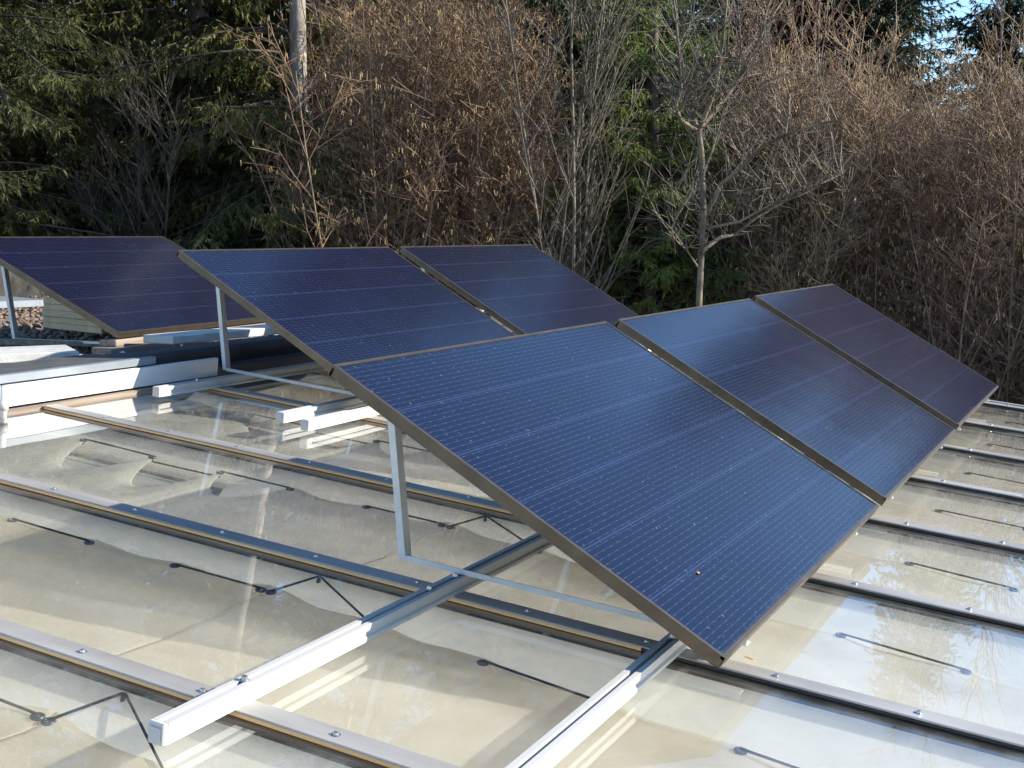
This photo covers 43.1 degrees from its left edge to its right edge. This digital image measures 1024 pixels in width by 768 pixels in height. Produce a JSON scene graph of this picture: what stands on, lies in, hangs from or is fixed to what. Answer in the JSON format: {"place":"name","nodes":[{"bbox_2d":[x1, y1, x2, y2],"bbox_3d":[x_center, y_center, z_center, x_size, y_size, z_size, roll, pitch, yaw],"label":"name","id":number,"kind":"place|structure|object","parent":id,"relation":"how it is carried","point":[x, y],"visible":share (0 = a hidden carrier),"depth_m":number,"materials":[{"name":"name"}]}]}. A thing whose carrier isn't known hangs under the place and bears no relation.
{"place":"outdoors","nodes":[
{"label":"outdoors","id":0,"kind":"place"},
{"bbox_2d":[42,0,1023,135],"label":"sky","id":1,"kind":"structure","parent":0,"point":[958,13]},
{"bbox_3d":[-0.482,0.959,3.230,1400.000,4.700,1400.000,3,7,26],"label":"ground","id":2,"kind":"structure","parent":0,"visible":0},
{"bbox_2d":[0,0,184,245],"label":"spruce tree","id":3,"kind":"object","parent":2,"relation":"on","point":[17,26],"visible":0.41,"depth_m":14.32,"materials":[{"name":"green plant"}]},
{"bbox_2d":[0,0,245,243],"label":"spruce tree","id":4,"kind":"object","parent":2,"relation":"on","point":[82,136],"visible":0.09,"depth_m":15.93,"materials":[{"name":"green plant"}]},
{"bbox_2d":[32,34,246,249],"bbox_3d":[-4.255,-1.048,14.890,2.354,5.819,1.887,2,7,15],"label":"young tree","id":5,"kind":"object","parent":2,"relation":"on","point":[142,171],"visible":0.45,"depth_m":14.53,"materials":[{"name":"plant"}]},
{"bbox_2d":[1,0,278,242],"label":"spruce tree","id":6,"kind":"object","parent":2,"relation":"on","point":[86,17],"visible":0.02,"depth_m":19.30,"materials":[{"name":"green plant"}]},
{"bbox_2d":[0,0,351,248],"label":"spruce tree","id":7,"kind":"object","parent":2,"relation":"on","point":[147,26],"visible":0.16,"depth_m":16.38,"materials":[{"name":"green plant"}]},
{"bbox_2d":[119,0,327,195],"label":"spruce tree","id":8,"kind":"object","parent":2,"relation":"on","point":[221,155],"depth_m":22.68,"materials":[{"name":"green plant"}]},
{"bbox_2d":[0,243,512,564],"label":"flat roof","id":9,"kind":"structure","parent":2,"relation":"on","point":[35,385],"depth_m":5.54,"materials":[{"name":"metal"}]},
{"bbox_2d":[0,295,481,354],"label":"gravel","id":10,"kind":"structure","parent":9,"relation":"on","point":[25,324],"depth_m":8.42,"materials":[{"name":"gravel"}]},
{"bbox_2d":[0,296,43,307],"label":"concrete slab","id":11,"kind":"object","parent":10,"relation":"on","point":[22,302],"depth_m":11.07,"materials":[{"name":"concrete"}]},
{"bbox_2d":[0,338,99,346],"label":"timber batten","id":12,"kind":"object","parent":10,"relation":"on","point":[34,342],"visible":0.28,"depth_m":7.19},
{"bbox_2d":[43,322,108,333],"bbox_3d":[-2.701,-0.378,8.502,0.790,0.040,0.400,6,9,44],"label":"paving slab","id":13,"kind":"object","parent":10,"relation":"on","point":[78,328],"depth_m":8.33,"materials":[{"name":"beige concrete"}]},
{"bbox_2d":[43,316,97,326],"bbox_3d":[-2.699,-0.419,8.502,0.790,0.040,0.400,6,9,44],"label":"paving slab","id":14,"kind":"object","parent":13,"relation":"on","point":[81,322],"depth_m":8.39,"materials":[{"name":"beige concrete"}]},
{"bbox_2d":[42,310,86,319],"bbox_3d":[-2.701,-0.458,8.482,0.790,0.040,0.400,6,9,43],"label":"paving slab","id":15,"kind":"object","parent":14,"relation":"on","point":[61,314],"depth_m":8.42,"materials":[{"name":"beige concrete"}]},
{"bbox_2d":[44,304,75,312],"bbox_3d":[-2.703,-0.499,8.489,0.400,0.040,0.790,-6,9,-43],"label":"paving slab","id":16,"kind":"object","parent":15,"relation":"on","point":[56,307],"depth_m":8.49,"materials":[{"name":"beige concrete"}]},
{"bbox_2d":[43,297,62,304],"bbox_3d":[-2.695,-0.538,8.477,0.400,0.040,0.790,-7,9,-45],"label":"paving slab","id":17,"kind":"object","parent":16,"relation":"on","point":[48,300],"depth_m":8.54,"materials":[{"name":"beige concrete"}]},
{"bbox_2d":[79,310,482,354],"bbox_3d":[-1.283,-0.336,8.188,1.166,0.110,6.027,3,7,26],"label":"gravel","id":18,"kind":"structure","parent":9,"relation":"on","point":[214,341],"depth_m":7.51,"materials":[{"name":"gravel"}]},
{"bbox_2d":[0,345,78,363],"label":"concrete slab","id":19,"kind":"structure","parent":18,"relation":"on","point":[17,354],"depth_m":6.32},
{"bbox_2d":[92,335,265,354],"bbox_3d":[-1.746,-0.271,7.584,0.130,0.038,1.950,3,7,22],"label":"timber batten","id":20,"kind":"object","parent":18,"relation":"on","point":[114,350],"visible":0.28,"depth_m":6.85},
{"bbox_2d":[99,322,264,346],"bbox_3d":[-1.761,-0.307,7.565,0.110,0.036,1.800,3,7,22],"label":"timber batten","id":21,"kind":"object","parent":20,"relation":"on","point":[123,341],"visible":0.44,"depth_m":6.82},
{"bbox_2d":[0,236,262,343],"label":"solar panel","id":22,"kind":"object","parent":21,"relation":"on","point":[122,286],"visible":0.81,"depth_m":7.42,"materials":[{"name":"blue glass"}]},
{"bbox_2d":[143,324,278,343],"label":"concrete slab","id":23,"kind":"structure","parent":18,"relation":"on","point":[182,337],"depth_m":6.92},
{"bbox_2d":[181,0,389,195],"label":"spruce tree","id":24,"kind":"object","parent":2,"relation":"on","point":[283,10],"depth_m":23.95,"materials":[{"name":"green plant"}]},
{"bbox_2d":[102,0,494,258],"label":"spruce tree","id":25,"kind":"object","parent":2,"relation":"on","point":[259,85],"visible":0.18,"depth_m":15.69,"materials":[{"name":"green plant"}]},
{"bbox_2d":[247,0,427,226],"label":"hazel bush","id":26,"kind":"object","parent":2,"relation":"on","point":[341,48],"visible":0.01,"depth_m":17.65,"materials":[{"name":"brown plant"}]},
{"bbox_2d":[201,0,546,295],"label":"hazel bush","id":27,"kind":"object","parent":2,"relation":"on","point":[371,109],"visible":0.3,"depth_m":14.09,"materials":[{"name":"brown plant"}]},
{"bbox_2d":[246,0,504,141],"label":"hazel bush","id":28,"kind":"object","parent":2,"relation":"on","point":[373,41],"visible":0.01,"depth_m":17.60,"materials":[{"name":"brown plant"}]},
{"bbox_2d":[261,0,498,246],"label":"hazel bush","id":29,"kind":"object","parent":2,"relation":"on","point":[326,81],"visible":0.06,"depth_m":15.38,"materials":[{"name":"brown plant"}]},
{"bbox_2d":[202,0,577,306],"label":"hazel bush","id":30,"kind":"object","parent":2,"relation":"on","point":[337,105],"visible":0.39,"depth_m":14.16,"materials":[{"name":"brown plant"}]},
{"bbox_2d":[254,6,530,238],"bbox_3d":[-1.331,-1.625,16.134,3.284,6.682,3.569,6,9,40],"label":"hazel bush","id":31,"kind":"object","parent":2,"relation":"on","point":[365,97],"visible":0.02,"depth_m":16.12,"materials":[{"name":"brown plant"}]},
{"bbox_2d":[253,0,534,131],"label":"hazel bush","id":32,"kind":"object","parent":2,"relation":"on","point":[386,47],"visible":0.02,"depth_m":17.59,"materials":[{"name":"brown plant"}]},
{"bbox_2d":[251,0,550,305],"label":"hazel bush","id":33,"kind":"object","parent":2,"relation":"on","point":[390,123],"visible":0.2,"depth_m":14.45,"materials":[{"name":"brown plant"}]},
{"bbox_2d":[269,0,533,209],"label":"hazel bush","id":34,"kind":"object","parent":2,"relation":"on","point":[350,60],"visible":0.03,"depth_m":18.71,"materials":[{"name":"brown plant"}]},
{"bbox_2d":[262,0,559,305],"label":"hazel bush","id":35,"kind":"object","parent":2,"relation":"on","point":[433,119],"visible":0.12,"depth_m":14.36,"materials":[{"name":"brown plant"}]},
{"bbox_2d":[265,45,558,244],"bbox_3d":[-1.195,-1.173,16.045,3.278,5.805,2.614,5,8,37],"label":"hazel bush","id":36,"kind":"object","parent":2,"relation":"on","point":[346,107],"depth_m":15.70,"materials":[{"name":"brown plant"}]},
{"bbox_2d":[284,0,559,207],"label":"spruce tree","id":37,"kind":"object","parent":2,"relation":"on","point":[416,13],"depth_m":21.68,"materials":[{"name":"green plant"}]},
{"bbox_2d":[366,0,487,115],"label":"young tree","id":38,"kind":"object","parent":2,"relation":"on","point":[426,27],"visible":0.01,"depth_m":17.98,"materials":[{"name":"brown plant"}]},
{"bbox_2d":[303,0,585,305],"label":"hazel bush","id":39,"kind":"object","parent":2,"relation":"on","point":[506,129],"visible":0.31,"depth_m":14.21,"materials":[{"name":"brown plant"}]},
{"bbox_2d":[359,45,555,307],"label":"hazel bush","id":40,"kind":"object","parent":2,"relation":"on","point":[489,220],"visible":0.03,"depth_m":14.30,"materials":[{"name":"brown plant"}]},
{"bbox_2d":[391,0,559,236],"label":"hazel bush","id":41,"kind":"object","parent":2,"relation":"on","point":[452,35],"visible":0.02,"depth_m":17.82,"materials":[{"name":"brown plant"}]},
{"bbox_2d":[358,2,600,142],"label":"hazel bush","id":42,"kind":"object","parent":2,"relation":"on","point":[519,47],"visible":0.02,"depth_m":18.82,"materials":[{"name":"brown plant"}]},
{"bbox_2d":[418,2,549,242],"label":"hazel bush","id":43,"kind":"object","parent":2,"relation":"on","point":[494,69],"depth_m":18.36,"materials":[{"name":"brown plant"}]},
{"bbox_2d":[361,4,615,246],"bbox_3d":[-0.370,-1.782,17.174,3.608,6.754,3.320,-4,8,-29],"label":"hazel bush","id":44,"kind":"object","parent":2,"relation":"on","point":[512,79],"visible":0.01,"depth_m":16.19,"materials":[{"name":"brown plant"}]},
{"bbox_2d":[0,351,1023,767],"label":"greenhouse","id":45,"kind":"object","parent":2,"relation":"on","point":[954,503],"visible":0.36,"depth_m":3.49,"materials":[{"name":"glass"}]},
{"bbox_2d":[0,385,8,416],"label":"downpipe","id":46,"kind":"object","parent":45,"relation":"on","point":[4,405],"visible":0.83,"depth_m":4.76,"materials":[{"name":"grey plastic"}]},
{"bbox_2d":[0,702,54,738],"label":"shade cloth","id":47,"kind":"object","parent":45,"relation":"in","point":[14,720],"visible":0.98,"depth_m":2.47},
{"bbox_2d":[0,692,163,767],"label":"lacing cord","id":48,"kind":"object","parent":45,"relation":"attached to","point":[124,696],"visible":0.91,"depth_m":2.50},
{"bbox_2d":[0,712,172,767],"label":"shade cloth","id":49,"kind":"object","parent":45,"relation":"in","point":[62,742],"visible":1,"depth_m":2.37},
{"bbox_2d":[0,514,272,654],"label":"shade cloth","id":50,"kind":"object","parent":45,"relation":"in","point":[102,596],"visible":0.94,"depth_m":3.24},
{"bbox_2d":[0,444,450,564],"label":"shade cloth","id":51,"kind":"object","parent":45,"relation":"in","point":[304,520],"visible":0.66,"depth_m":4.09,"materials":[{"name":"aged beige cloth"}]},
{"bbox_2d":[276,396,366,422],"bbox_3d":[-0.074,-0.063,6.765,0.038,0.042,3.788,10,10,25],"label":"mounting rail","id":52,"kind":"object","parent":45,"relation":"on","point":[299,413],"visible":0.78,"depth_m":5.29,"materials":[{"name":"metal"}]},
{"bbox_2d":[152,332,517,396],"bbox_3d":[-0.633,-0.166,7.030,0.038,0.050,3.788,10,10,25],"label":"mounting rail","id":53,"kind":"object","parent":45,"relation":"on","point":[201,384],"visible":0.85,"depth_m":5.75,"materials":[{"name":"metal"}]},
{"bbox_2d":[176,247,514,395],"bbox_3d":[-0.725,-0.165,6.262,1.145,0.454,1.722,35,20,19],"label":"solar panel","id":54,"kind":"object","parent":53,"relation":"on","point":[326,308],"visible":0.8,"depth_m":6.01,"materials":[{"name":"blue glass"}]},
{"bbox_2d":[398,244,639,343],"bbox_3d":[0.092,-0.355,7.912,1.145,0.454,1.722,35,20,19],"label":"solar panel","id":55,"kind":"object","parent":53,"relation":"on","point":[520,289],"visible":0.68,"depth_m":7.72,"materials":[{"name":"blue glass"}]},
{"bbox_2d":[289,455,493,500],"bbox_3d":[-0.730,0.269,4.904,1.880,0.046,0.698,10,10,25],"label":"shade cloth","id":56,"kind":"object","parent":45,"relation":"in","point":[445,478],"visible":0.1,"depth_m":4.77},
{"bbox_2d":[12,518,798,767],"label":"lacing cord","id":57,"kind":"object","parent":45,"relation":"attached to","point":[318,577],"visible":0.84,"depth_m":3.29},
{"bbox_2d":[116,586,789,767],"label":"shade cloth","id":58,"kind":"object","parent":45,"relation":"in","point":[444,704],"visible":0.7,"depth_m":2.78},
{"bbox_2d":[148,425,770,746],"bbox_3d":[0.738,0.296,5.051,0.038,0.050,6.202,10,10,25],"label":"mounting rail","id":59,"kind":"object","parent":45,"relation":"on","point":[181,721],"visible":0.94,"depth_m":2.73,"materials":[{"name":"metal"}]},
{"bbox_2d":[615,298,955,505],"bbox_3d":[1.106,0.169,5.389,1.138,0.438,1.722,35,20,19],"label":"solar panel","id":60,"kind":"object","parent":59,"relation":"on","point":[866,434],"visible":0.87,"depth_m":5.08,"materials":[{"name":"blue glass"}]},
{"bbox_2d":[753,284,998,429],"bbox_3d":[1.909,-0.023,7.009,1.142,0.447,1.722,35,20,19],"label":"solar panel","id":61,"kind":"object","parent":59,"relation":"on","point":[947,389],"visible":0.82,"depth_m":6.73,"materials":[{"name":"blue glass"}]},
{"bbox_2d":[301,349,650,430],"bbox_3d":[0.046,-0.038,6.686,0.038,0.042,3.828,10,10,25],"label":"mounting rail","id":62,"kind":"object","parent":45,"relation":"on","point":[332,419],"visible":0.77,"depth_m":5.16,"materials":[{"name":"metal"}]},
{"bbox_2d":[116,447,965,670],"bbox_3d":[-0.021,0.478,3.979,3.400,0.398,0.245,4,8,30],"label":"lacing cord","id":63,"kind":"object","parent":45,"relation":"attached to","point":[848,635],"visible":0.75,"depth_m":4.09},
{"bbox_2d":[505,485,853,767],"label":"mounting rail","id":64,"kind":"object","parent":45,"relation":"on","point":[556,744],"visible":0.51,"depth_m":2.57,"materials":[{"name":"metal"}]},
{"bbox_2d":[328,321,878,668],"bbox_3d":[0.292,0.359,3.744,1.137,0.438,1.722,35,20,19],"label":"solar panel","id":65,"kind":"object","parent":64,"relation":"on","point":[647,483],"visible":1,"depth_m":3.37,"materials":[{"name":"blue glass"}]},
{"bbox_2d":[364,523,1023,734],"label":"shade cloth","id":66,"kind":"object","parent":45,"relation":"in","point":[832,658],"visible":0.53,"depth_m":3.32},
{"bbox_2d":[816,548,1023,617],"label":"shade cloth","id":67,"kind":"object","parent":45,"relation":"in","point":[904,576],"visible":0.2,"depth_m":4.00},
{"bbox_2d":[910,562,1012,588],"bbox_3d":[0.413,0.400,4.723,3.350,0.392,0.248,4,8,30],"label":"lacing cord","id":68,"kind":"object","parent":45,"relation":"attached to","point":[959,574],"visible":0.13,"depth_m":4.06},
{"bbox_2d":[373,0,651,304],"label":"hazel bush","id":69,"kind":"object","parent":2,"relation":"on","point":[473,133],"visible":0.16,"depth_m":14.56,"materials":[{"name":"brown plant"}]},
{"bbox_2d":[392,0,645,270],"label":"hazel bush","id":70,"kind":"object","parent":2,"relation":"on","point":[536,86],"visible":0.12,"depth_m":15.27,"materials":[{"name":"brown plant"}]},
{"bbox_2d":[499,0,563,48],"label":"young tree","id":71,"kind":"object","parent":2,"relation":"on","point":[527,16],"visible":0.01,"depth_m":20.51,"materials":[{"name":"brown plant"}]},
{"bbox_2d":[462,0,664,314],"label":"young tree","id":72,"kind":"object","parent":2,"relation":"on","point":[570,246],"visible":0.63,"depth_m":13.78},
{"bbox_2d":[479,0,761,310],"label":"spruce tree","id":73,"kind":"object","parent":2,"relation":"on","point":[563,10],"visible":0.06,"depth_m":17.16,"materials":[{"name":"green plant"}]},
{"bbox_2d":[521,0,768,315],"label":"spruce tree","id":74,"kind":"object","parent":2,"relation":"on","point":[650,268],"visible":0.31,"depth_m":14.70,"materials":[{"name":"green plant"}]},
{"bbox_2d":[611,292,689,315],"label":"hazel bush","id":75,"kind":"object","parent":2,"relation":"on","point":[643,309],"visible":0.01,"depth_m":14.38,"materials":[{"name":"brown plant"}]},
{"bbox_2d":[598,252,707,310],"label":"hazel bush","id":76,"kind":"object","parent":2,"relation":"on","point":[639,286],"depth_m":16.99,"materials":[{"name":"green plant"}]},
{"bbox_2d":[676,0,723,97],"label":"spruce tree","id":77,"kind":"object","parent":2,"relation":"on","point":[706,20],"depth_m":58.36,"materials":[{"name":"green plant"}]},
{"bbox_2d":[611,265,792,314],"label":"hazel bush","id":78,"kind":"object","parent":2,"relation":"on","point":[689,298],"visible":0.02,"depth_m":15.01,"materials":[{"name":"brown plant"}]},
{"bbox_2d":[663,0,826,177],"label":"spruce tree","id":79,"kind":"object","parent":2,"relation":"on","point":[773,29],"visible":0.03,"depth_m":28.28,"materials":[{"name":"green plant"}]},
{"bbox_2d":[688,90,805,302],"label":"hazel bush","id":80,"kind":"object","parent":2,"relation":"on","point":[734,152],"depth_m":17.62,"materials":[{"name":"brown plant"}]},
{"bbox_2d":[606,0,908,306],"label":"fruit tree","id":81,"kind":"object","parent":2,"relation":"on","point":[696,127],"visible":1,"depth_m":12.57,"materials":[{"name":"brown plant"}]},
{"bbox_2d":[610,0,944,306],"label":"hazel bush","id":82,"kind":"object","parent":2,"relation":"on","point":[775,220],"visible":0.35,"depth_m":14.48,"materials":[{"name":"brown plant"}]},
{"bbox_2d":[712,0,854,135],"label":"young tree","id":83,"kind":"object","parent":2,"relation":"on","point":[802,41],"visible":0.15,"depth_m":20.72,"materials":[{"name":"brown plant"}]},
{"bbox_2d":[689,78,898,317],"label":"hazel bush","id":84,"kind":"object","parent":2,"relation":"on","point":[777,263],"visible":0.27,"depth_m":14.57,"materials":[{"name":"brown plant"}]},
{"bbox_2d":[645,0,976,311],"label":"hazel bush","id":85,"kind":"object","parent":2,"relation":"on","point":[781,34],"visible":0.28,"depth_m":14.78,"materials":[{"name":"brown plant"}]},
{"bbox_2d":[693,55,934,296],"bbox_3d":[3.745,-1.363,16.818,3.101,6.005,3.701,4,8,29],"label":"hazel bush","id":86,"kind":"object","parent":2,"relation":"on","point":[717,178],"depth_m":16.75,"materials":[{"name":"brown plant"}]},
{"bbox_2d":[716,85,918,309],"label":"hazel bush","id":87,"kind":"object","parent":2,"relation":"on","point":[824,171],"depth_m":15.12,"materials":[{"name":"brown plant"}]},
{"bbox_2d":[712,39,924,286],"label":"hazel bush","id":88,"kind":"object","parent":2,"relation":"on","point":[839,88],"visible":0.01,"depth_m":17.06,"materials":[{"name":"brown plant"}]},
{"bbox_2d":[726,0,927,194],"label":"spruce tree","id":89,"kind":"object","parent":2,"relation":"on","point":[910,44],"visible":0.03,"depth_m":27.81,"materials":[{"name":"green plant"}]},
{"bbox_2d":[730,19,964,319],"bbox_3d":[3.888,-1.257,16.012,2.693,5.979,3.376,1,7,6],"label":"hazel bush","id":90,"kind":"object","parent":2,"relation":"on","point":[879,54],"visible":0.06,"depth_m":14.79,"materials":[{"name":"brown plant"}]},
{"bbox_2d":[755,114,990,347],"bbox_3d":[4.194,-0.792,15.203,2.706,5.240,3.230,-5,8,-35],"label":"hazel bush","id":91,"kind":"object","parent":2,"relation":"on","point":[848,265],"visible":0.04,"depth_m":14.55,"materials":[{"name":"brown plant"}]},
{"bbox_2d":[787,0,965,165],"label":"spruce tree","id":92,"kind":"object","parent":2,"relation":"on","point":[913,10],"visible":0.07,"depth_m":26.63,"materials":[{"name":"green plant"}]},
{"bbox_2d":[774,87,998,338],"bbox_3d":[4.870,-1.016,16.168,2.462,5.466,3.086,-5,8,-35],"label":"hazel bush","id":93,"kind":"object","parent":2,"relation":"on","point":[893,162],"depth_m":15.95,"materials":[{"name":"brown plant"}]},
{"bbox_2d":[772,32,1020,358],"bbox_3d":[4.247,-1.096,15.474,2.604,5.782,3.265,-1,7,-9],"label":"hazel bush","id":94,"kind":"object","parent":2,"relation":"on","point":[877,163],"visible":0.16,"depth_m":14.45,"materials":[{"name":"brown plant"}]},
{"bbox_2d":[858,106,973,231],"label":"hazel bush","id":95,"kind":"object","parent":2,"relation":"on","point":[941,152],"visible":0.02,"depth_m":16.36,"materials":[{"name":"brown plant"}]},
{"bbox_2d":[813,57,1023,393],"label":"hazel bush","id":96,"kind":"object","parent":2,"relation":"on","point":[906,232],"visible":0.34,"depth_m":14.09,"materials":[{"name":"brown plant"}]},
{"bbox_2d":[817,45,1023,403],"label":"hazel bush","id":97,"kind":"object","parent":2,"relation":"on","point":[942,303],"visible":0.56,"depth_m":13.79,"materials":[{"name":"brown plant"}]},
{"bbox_2d":[825,46,1023,397],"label":"hazel bush","id":98,"kind":"object","parent":2,"relation":"on","point":[966,182],"visible":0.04,"depth_m":14.83,"materials":[{"name":"brown plant"}]},
{"bbox_2d":[840,51,1023,231],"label":"hazel bush","id":99,"kind":"object","parent":2,"relation":"on","point":[943,116],"visible":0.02,"depth_m":17.25,"materials":[{"name":"brown plant"}]},
{"bbox_2d":[877,85,1022,223],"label":"hazel bush","id":100,"kind":"object","parent":2,"relation":"on","point":[934,138],"depth_m":18.09,"materials":[{"name":"brown plant"}]},
{"bbox_2d":[885,5,1023,404],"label":"hazel bush","id":101,"kind":"object","parent":2,"relation":"on","point":[1008,373],"visible":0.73,"depth_m":13.61,"materials":[{"name":"brown plant"}]},
{"bbox_2d":[898,84,1022,378],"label":"hazel bush","id":102,"kind":"object","parent":2,"relation":"on","point":[976,158],"depth_m":16.04,"materials":[{"name":"brown plant"}]},
{"bbox_2d":[911,36,1023,404],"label":"hazel bush","id":103,"kind":"object","parent":2,"relation":"on","point":[1012,122],"visible":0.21,"depth_m":13.87,"materials":[{"name":"brown plant"}]},
{"bbox_2d":[918,0,1023,211],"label":"spruce tree","id":104,"kind":"object","parent":2,"relation":"on","point":[1010,5],"visible":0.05,"depth_m":23.58,"materials":[{"name":"green plant"}]},
{"bbox_2d":[943,29,1023,190],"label":"hazel bush","id":105,"kind":"object","parent":2,"relation":"on","point":[990,80],"visible":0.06,"depth_m":15.53,"materials":[{"name":"brown plant"}]},
{"bbox_2d":[944,0,1023,338],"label":"young tree","id":106,"kind":"object","parent":2,"relation":"on","point":[1000,32],"visible":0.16,"depth_m":15.15,"materials":[{"name":"brown plant"}]},
{"bbox_2d":[988,70,1023,336],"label":"hazel bush","id":107,"kind":"object","parent":2,"relation":"on","point":[1013,111],"visible":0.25,"depth_m":13.66,"materials":[{"name":"brown plant"}]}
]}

